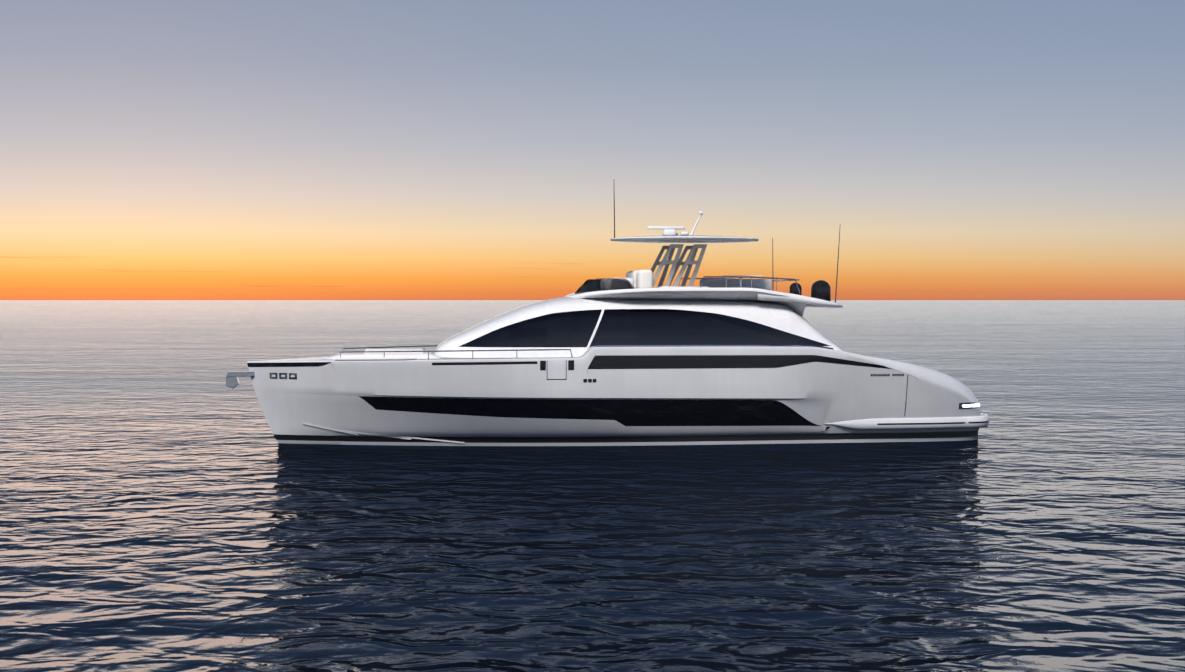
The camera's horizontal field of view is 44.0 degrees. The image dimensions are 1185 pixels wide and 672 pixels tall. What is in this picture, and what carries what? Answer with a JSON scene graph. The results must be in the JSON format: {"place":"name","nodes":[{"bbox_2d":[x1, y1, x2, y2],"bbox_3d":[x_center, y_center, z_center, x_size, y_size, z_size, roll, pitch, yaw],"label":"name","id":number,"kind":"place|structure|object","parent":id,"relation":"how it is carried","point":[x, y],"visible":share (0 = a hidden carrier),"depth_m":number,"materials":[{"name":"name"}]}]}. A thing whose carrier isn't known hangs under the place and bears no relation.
{"place":"outdoors","nodes":[
{"label":"outdoors","id":0,"kind":"place"},
{"bbox_2d":[364,349,423,353],"bbox_3d":[-6.208,0.499,45.839,1.800,0.144,2.000,0,1,-8],"label":"sunpad","id":1,"kind":"object","parent":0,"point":[392,350],"visible":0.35,"depth_m":45.07,"materials":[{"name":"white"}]},
{"bbox_2d":[0,300,1184,671],"bbox_3d":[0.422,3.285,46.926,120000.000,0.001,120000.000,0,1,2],"label":"sea","id":2,"kind":"structure","parent":0,"point":[168,502],"depth_m":29.50,"materials":[{"name":"blue liquid"}]},
{"bbox_2d":[247,346,980,445],"bbox_3d":[0.700,1.948,46.853,22.947,3.399,5.920,0,1,-8],"label":"hull","id":3,"kind":"object","parent":2,"relation":"on","point":[682,395],"visible":0.9,"depth_m":44.43,"materials":[{"name":"white"}]},
{"bbox_2d":[226,372,254,376],"bbox_3d":[-10.844,1.174,45.199,0.864,0.144,0.220,0,1,-8],"label":"anchor roller","id":4,"kind":"object","parent":3,"relation":"attached to","point":[244,374],"visible":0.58,"depth_m":45.10,"materials":[{"name":"silver metal"}]},
{"bbox_2d":[226,376,239,388],"bbox_3d":[-11.082,1.419,45.171,0.392,0.386,0.320,0,1,-8],"label":"anchor","id":5,"kind":"object","parent":4,"relation":"attached to","point":[232,382],"visible":0.88,"depth_m":45.01,"materials":[{"name":"silver metal"}]},
{"bbox_2d":[269,373,277,378],"bbox_3d":[-9.827,1.201,45.343,0.250,0.185,1.182,0,1,-8],"label":"hawsehole","id":6,"kind":"object","parent":3,"relation":"attached to","point":[271,374],"visible":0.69,"depth_m":44.86,"materials":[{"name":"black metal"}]},
{"bbox_2d":[279,373,286,378],"bbox_3d":[-9.530,1.200,45.386,0.250,0.185,1.544,0,1,-8],"label":"hawsehole","id":7,"kind":"object","parent":3,"relation":"attached to","point":[280,374],"visible":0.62,"depth_m":44.72,"materials":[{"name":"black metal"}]},
{"bbox_2d":[289,373,296,378],"bbox_3d":[-9.233,1.199,45.428,0.250,0.185,1.890,0,1,-8],"label":"hawsehole","id":8,"kind":"object","parent":3,"relation":"attached to","point":[290,374],"visible":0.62,"depth_m":44.58,"materials":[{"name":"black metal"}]},
{"bbox_2d":[302,422,357,434],"bbox_3d":[-8.139,2.820,45.622,1.700,0.376,2.069,0,1,-8],"label":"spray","id":9,"kind":"object","parent":3,"relation":"on","point":[329,428],"visible":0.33,"depth_m":44.83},
{"bbox_2d":[336,429,410,439],"bbox_3d":[-6.901,2.965,45.801,2.400,0.324,2.795,0,1,-8],"label":"rail","id":10,"kind":"object","parent":3,"relation":"attached to","point":[375,434],"visible":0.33,"depth_m":44.66,"materials":[{"name":"silver metal"}]},
{"bbox_2d":[335,357,416,360],"bbox_3d":[-6.478,0.686,43.772,2.426,0.140,0.939,0,1,-8],"label":"sunpad","id":11,"kind":"object","parent":3,"relation":"on","point":[368,358],"visible":0.92,"depth_m":43.70,"materials":[{"name":"white fabric"}]},
{"bbox_2d":[322,350,439,359],"bbox_3d":[-6.604,0.617,45.786,3.600,0.232,3.620,0,1,-8],"label":"fore coach","id":12,"kind":"object","parent":3,"relation":"on","point":[424,355],"visible":0.38,"depth_m":44.36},
{"bbox_2d":[343,345,437,350],"bbox_3d":[-4.712,0.440,48.291,6.886,0.331,1.315,0,1,-8],"label":"bow rail","id":13,"kind":"object","parent":3,"relation":"on","point":[390,347],"depth_m":47.96,"materials":[{"name":"silver metal"}]},
{"bbox_2d":[371,433,463,442],"bbox_3d":[-5.515,3.073,46.000,2.800,0.304,3.441,0,1,-8],"label":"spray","id":14,"kind":"object","parent":3,"relation":"attached to","point":[419,438],"visible":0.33,"depth_m":44.56,"materials":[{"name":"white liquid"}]},
{"bbox_2d":[340,349,572,356],"bbox_3d":[-4.090,0.548,43.899,6.886,0.331,1.315,0,1,-8],"label":"bow rail","id":15,"kind":"object","parent":3,"relation":"on","point":[456,351],"visible":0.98,"depth_m":43.57,"materials":[{"name":"silver metal"}]},
{"bbox_2d":[432,361,536,364],"bbox_3d":[-3.584,0.742,46.217,3.100,0.112,5.920,0,1,-8],"label":"hull recess","id":16,"kind":"object","parent":3,"relation":"attached to","point":[482,363],"visible":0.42,"depth_m":43.40,"materials":[{"name":"black"}]},
{"bbox_2d":[540,361,545,369],"bbox_3d":[-1.886,0.805,46.459,0.170,0.285,5.927,0,1,-8],"label":"hawse","id":17,"kind":"object","parent":3,"relation":"attached to","point":[542,365],"visible":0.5,"depth_m":43.53,"materials":[{"name":"black metal"}]},
{"bbox_2d":[568,360,573,369],"bbox_3d":[-1.049,0.797,46.577,0.180,0.294,5.928,0,1,-8],"label":"hawse","id":18,"kind":"object","parent":3,"relation":"attached to","point":[570,364],"visible":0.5,"depth_m":43.65,"materials":[{"name":"black metal"}]},
{"bbox_2d":[433,297,842,357],"bbox_3d":[1.292,-0.294,46.883,12.950,2.009,5.000,0,1,-8],"label":"superstructure","id":19,"kind":"object","parent":3,"relation":"on","point":[564,323],"visible":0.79,"depth_m":44.77,"materials":[{"name":"white"}]},
{"bbox_2d":[587,309,604,346],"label":"pillar","id":20,"kind":"structure","parent":19,"relation":"attached to","point":[596,327],"depth_m":44.39,"materials":[{"name":"white paint"}]},
{"bbox_2d":[564,287,805,315],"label":"flybridge deck","id":21,"kind":"structure","parent":19,"relation":"on","point":[728,293],"depth_m":45.10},
{"bbox_2d":[575,278,634,293],"bbox_3d":[0.352,-1.547,46.719,1.850,0.546,3.100,0,1,-8],"label":"windshield","id":22,"kind":"object","parent":21,"relation":"on","point":[598,284],"visible":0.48,"depth_m":45.52,"materials":[{"name":"black glass"}]},
{"bbox_2d":[626,271,631,277],"bbox_3d":[1.357,-1.795,47.815,0.450,0.639,0.800,0,1,-8],"label":"seat headrest","id":23,"kind":"object","parent":21,"relation":"on","point":[628,274],"depth_m":47.55,"materials":[{"name":"white"}]},
{"bbox_2d":[625,278,633,285],"bbox_3d":[0.772,-1.646,46.776,0.700,0.391,2.600,0,1,-8],"label":"fly console","id":24,"kind":"object","parent":21,"relation":"on","point":[631,280],"visible":0.12,"depth_m":45.55,"materials":[{"name":"white plastic"}]},
{"bbox_2d":[631,270,637,288],"bbox_3d":[1.490,-1.772,46.875,0.450,0.639,0.800,0,1,-8],"label":"helm seat","id":25,"kind":"object","parent":21,"relation":"on","point":[633,274],"visible":0.12,"depth_m":46.51,"materials":[{"name":"white leather"}]},
{"bbox_2d":[636,270,652,287],"bbox_3d":[1.624,-1.750,45.934,0.450,0.639,0.800,0,1,-8],"label":"helm seat","id":26,"kind":"object","parent":21,"relation":"on","point":[644,278],"visible":0.83,"depth_m":45.55,"materials":[{"name":"white leather"}]},
{"bbox_2d":[651,246,665,271],"bbox_3d":[1.955,-2.175,47.557,0.906,1.514,0.080,0,1,-8],"label":"leg","id":27,"kind":"object","parent":21,"relation":"on","point":[658,258],"depth_m":47.53,"materials":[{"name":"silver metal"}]},
{"bbox_2d":[653,244,673,285],"bbox_3d":[2.129,-2.146,46.330,0.906,1.514,0.080,0,1,-8],"label":"leg","id":28,"kind":"object","parent":21,"relation":"on","point":[662,263],"visible":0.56,"depth_m":46.30,"materials":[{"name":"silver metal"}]},
{"bbox_2d":[665,260,673,263],"bbox_3d":[2.421,-2.327,46.367,0.535,0.124,0.070,0,1,-8],"label":"leg bar","id":29,"kind":"object","parent":28,"relation":"attached to","point":[669,262],"visible":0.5,"depth_m":46.33,"materials":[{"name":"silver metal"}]},
{"bbox_2d":[610,235,758,242],"bbox_3d":[2.951,-3.108,47.049,4.831,0.222,3.552,0,1,-8],"label":"hardtop","id":30,"kind":"object","parent":28,"relation":"on","point":[683,239],"visible":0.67,"depth_m":45.94,"materials":[{"name":"white plastic"}]},
{"bbox_2d":[614,192,614,237],"bbox_3d":[0.715,-4.109,47.617,0.057,1.978,0.048,1,2,22],"label":"whip","id":31,"kind":"object","parent":30,"relation":"on","point":[614,214],"depth_m":47.60,"materials":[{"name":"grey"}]},
{"bbox_2d":[647,226,684,229],"bbox_3d":[2.357,-3.464,46.956,1.200,0.103,0.140,0,1,-8],"label":"radar antenna","id":32,"kind":"object","parent":30,"relation":"on","point":[668,227],"visible":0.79,"depth_m":46.90,"materials":[{"name":"white plastic"}]},
{"bbox_2d":[662,229,675,234],"bbox_3d":[2.456,-3.310,46.974,0.400,0.206,0.320,0,1,-8],"label":"radar base","id":33,"kind":"object","parent":30,"relation":"on","point":[668,231],"visible":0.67,"depth_m":46.83,"materials":[{"name":"white plastic"}]},
{"bbox_2d":[690,214,701,234],"bbox_3d":[3.320,-3.556,47.090,0.428,0.771,0.090,0,1,-8],"label":"mast","id":34,"kind":"object","parent":30,"relation":"on","point":[694,227],"visible":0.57,"depth_m":47.07,"materials":[{"name":"white metal"}]},
{"bbox_2d":[653,286,708,287],"bbox_3d":[2.802,-1.494,47.067,1.600,0.175,1.600,0,1,-8],"label":"leg base","id":35,"kind":"object","parent":21,"relation":"on","point":[678,287],"visible":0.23,"depth_m":46.27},
{"bbox_2d":[657,248,674,286],"bbox_3d":[2.376,-2.177,47.617,0.677,1.514,0.080,0,1,-8],"label":"leg","id":36,"kind":"object","parent":35,"relation":"on","point":[663,275],"depth_m":47.58,"materials":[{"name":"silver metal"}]},
{"bbox_2d":[665,244,683,285],"bbox_3d":[2.550,-2.147,46.389,0.677,1.514,0.080,0,1,-8],"label":"leg","id":37,"kind":"object","parent":35,"relation":"on","point":[672,270],"visible":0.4,"depth_m":46.35,"materials":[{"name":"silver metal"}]},
{"bbox_2d":[670,246,688,284],"bbox_3d":[2.708,-2.178,47.664,0.906,1.514,0.080,0,1,-8],"label":"leg","id":38,"kind":"object","parent":35,"relation":"on","point":[681,257],"depth_m":47.64,"materials":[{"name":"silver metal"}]},
{"bbox_2d":[673,244,697,286],"bbox_3d":[2.882,-2.148,46.436,0.906,1.514,0.080,0,1,-8],"label":"leg","id":39,"kind":"object","parent":35,"relation":"on","point":[682,270],"visible":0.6,"depth_m":46.40,"materials":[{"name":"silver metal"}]},
{"bbox_2d":[680,248,697,286],"bbox_3d":[3.129,-2.179,47.723,0.677,1.514,0.080,0,1,-8],"label":"leg","id":40,"kind":"object","parent":35,"relation":"on","point":[686,275],"depth_m":47.68,"materials":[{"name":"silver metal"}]},
{"bbox_2d":[688,244,706,286],"bbox_3d":[3.303,-2.150,46.496,0.677,1.514,0.080,0,1,-8],"label":"leg","id":41,"kind":"object","parent":35,"relation":"on","point":[695,271],"visible":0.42,"depth_m":46.46,"materials":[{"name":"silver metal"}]},
{"bbox_2d":[678,278,733,286],"bbox_3d":[4.408,-1.669,49.096,3.192,0.545,0.069,0,1,-9],"label":"railing","id":42,"kind":"object","parent":21,"relation":"on","point":[708,278],"depth_m":49.00,"materials":[{"name":"silver metal"}]},
{"bbox_2d":[700,279,771,289],"bbox_3d":[4.749,-1.692,48.652,2.300,0.391,0.800,0,1,-8],"label":"flybridge sofa","id":43,"kind":"object","parent":21,"relation":"on","point":[766,284],"depth_m":48.28,"materials":[{"name":"white"}]},
{"bbox_2d":[700,276,799,293],"bbox_3d":[4.909,-1.583,45.558,3.192,0.545,0.069,0,1,-7],"label":"railing","id":44,"kind":"object","parent":21,"relation":"on","point":[748,277],"visible":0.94,"depth_m":45.51,"materials":[{"name":"silver metal"}]},
{"bbox_2d":[757,293,842,307],"bbox_3d":[6.292,-1.209,47.569,3.050,0.563,4.440,0,1,-8],"label":"flybridge overhang","id":45,"kind":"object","parent":21,"relation":"attached to","point":[807,301],"depth_m":45.40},
{"bbox_2d":[724,275,762,276],"bbox_3d":[4.782,-1.923,47.337,1.200,0.052,1.000,0,1,-8],"label":"fly table","id":46,"kind":"object","parent":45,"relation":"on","point":[745,275],"visible":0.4,"depth_m":46.87,"materials":[{"name":"silver metal"}]},
{"bbox_2d":[772,238,773,290],"bbox_3d":[5.997,-2.374,48.712,0.047,1.751,0.036,1,2,22],"label":"antenna","id":47,"kind":"object","parent":45,"relation":"on","point":[772,267],"depth_m":48.71,"materials":[{"name":"grey"}]},
{"bbox_2d":[790,283,801,294],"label":"satellite dome","id":48,"kind":"structure","parent":45,"relation":"on","point":[793,288],"depth_m":46.27,"materials":[{"name":"black plastic"}]},
{"bbox_2d":[811,280,830,300],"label":"satellite dome","id":49,"kind":"structure","parent":45,"relation":"on","point":[820,289],"depth_m":46.55,"materials":[{"name":"black plastic"}]},
{"bbox_2d":[835,224,840,302],"bbox_3d":[7.814,-2.300,46.748,0.178,2.525,0.044,0,1,-8],"label":"antenna","id":50,"kind":"object","parent":45,"relation":"on","point":[837,268],"visible":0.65,"depth_m":46.74,"materials":[{"name":"grey"}]},
{"bbox_2d":[595,345,832,348],"bbox_3d":[3.725,0.347,44.358,7.354,0.172,0.069,0,1,-8],"label":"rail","id":51,"kind":"object","parent":3,"relation":"on","point":[701,345],"visible":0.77,"depth_m":44.20,"materials":[{"name":"silver metal"}]},
{"bbox_2d":[904,376,907,415],"bbox_3d":[9.330,1.781,48.072,0.025,1.304,5.709,0,1,-8],"label":"door seam","id":52,"kind":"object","parent":3,"relation":"attached to","point":[906,395],"depth_m":45.37,"materials":[{"name":"black"}]},
{"bbox_2d":[826,414,988,429],"bbox_3d":[9.585,2.658,48.130,5.700,0.371,5.277,0,1,-8],"label":"swim platform","id":53,"kind":"object","parent":3,"relation":"attached to","point":[865,424],"visible":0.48,"depth_m":45.56,"materials":[{"name":"white"}]},
{"bbox_2d":[877,421,988,424],"bbox_3d":[10.426,2.658,48.249,4.000,0.046,5.285,0,1,-8],"label":"rubber bumper","id":54,"kind":"object","parent":53,"relation":"attached to","point":[927,423],"visible":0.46,"depth_m":45.57,"materials":[{"name":"black rubber"}]},
{"bbox_2d":[959,402,979,408],"bbox_3d":[11.570,2.126,48.398,0.950,0.206,5.083,0,1,-8],"label":"tail frame","id":55,"kind":"object","parent":3,"relation":"attached to","point":[961,405],"visible":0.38,"depth_m":45.94,"materials":[{"name":"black metal"}]},
{"bbox_2d":[963,404,979,406],"bbox_3d":[11.614,2.126,48.404,0.760,0.082,5.014,0,1,-8],"label":"stern light","id":56,"kind":"object","parent":55,"relation":"attached to","point":[972,405],"visible":0.48,"depth_m":46.01,"materials":[{"name":"white plastic"}]},
{"bbox_2d":[0,0,1184,299],"label":"sky","id":57,"kind":"structure","parent":0,"point":[150,149],"materials":[{"name":"blue"}]}
]}

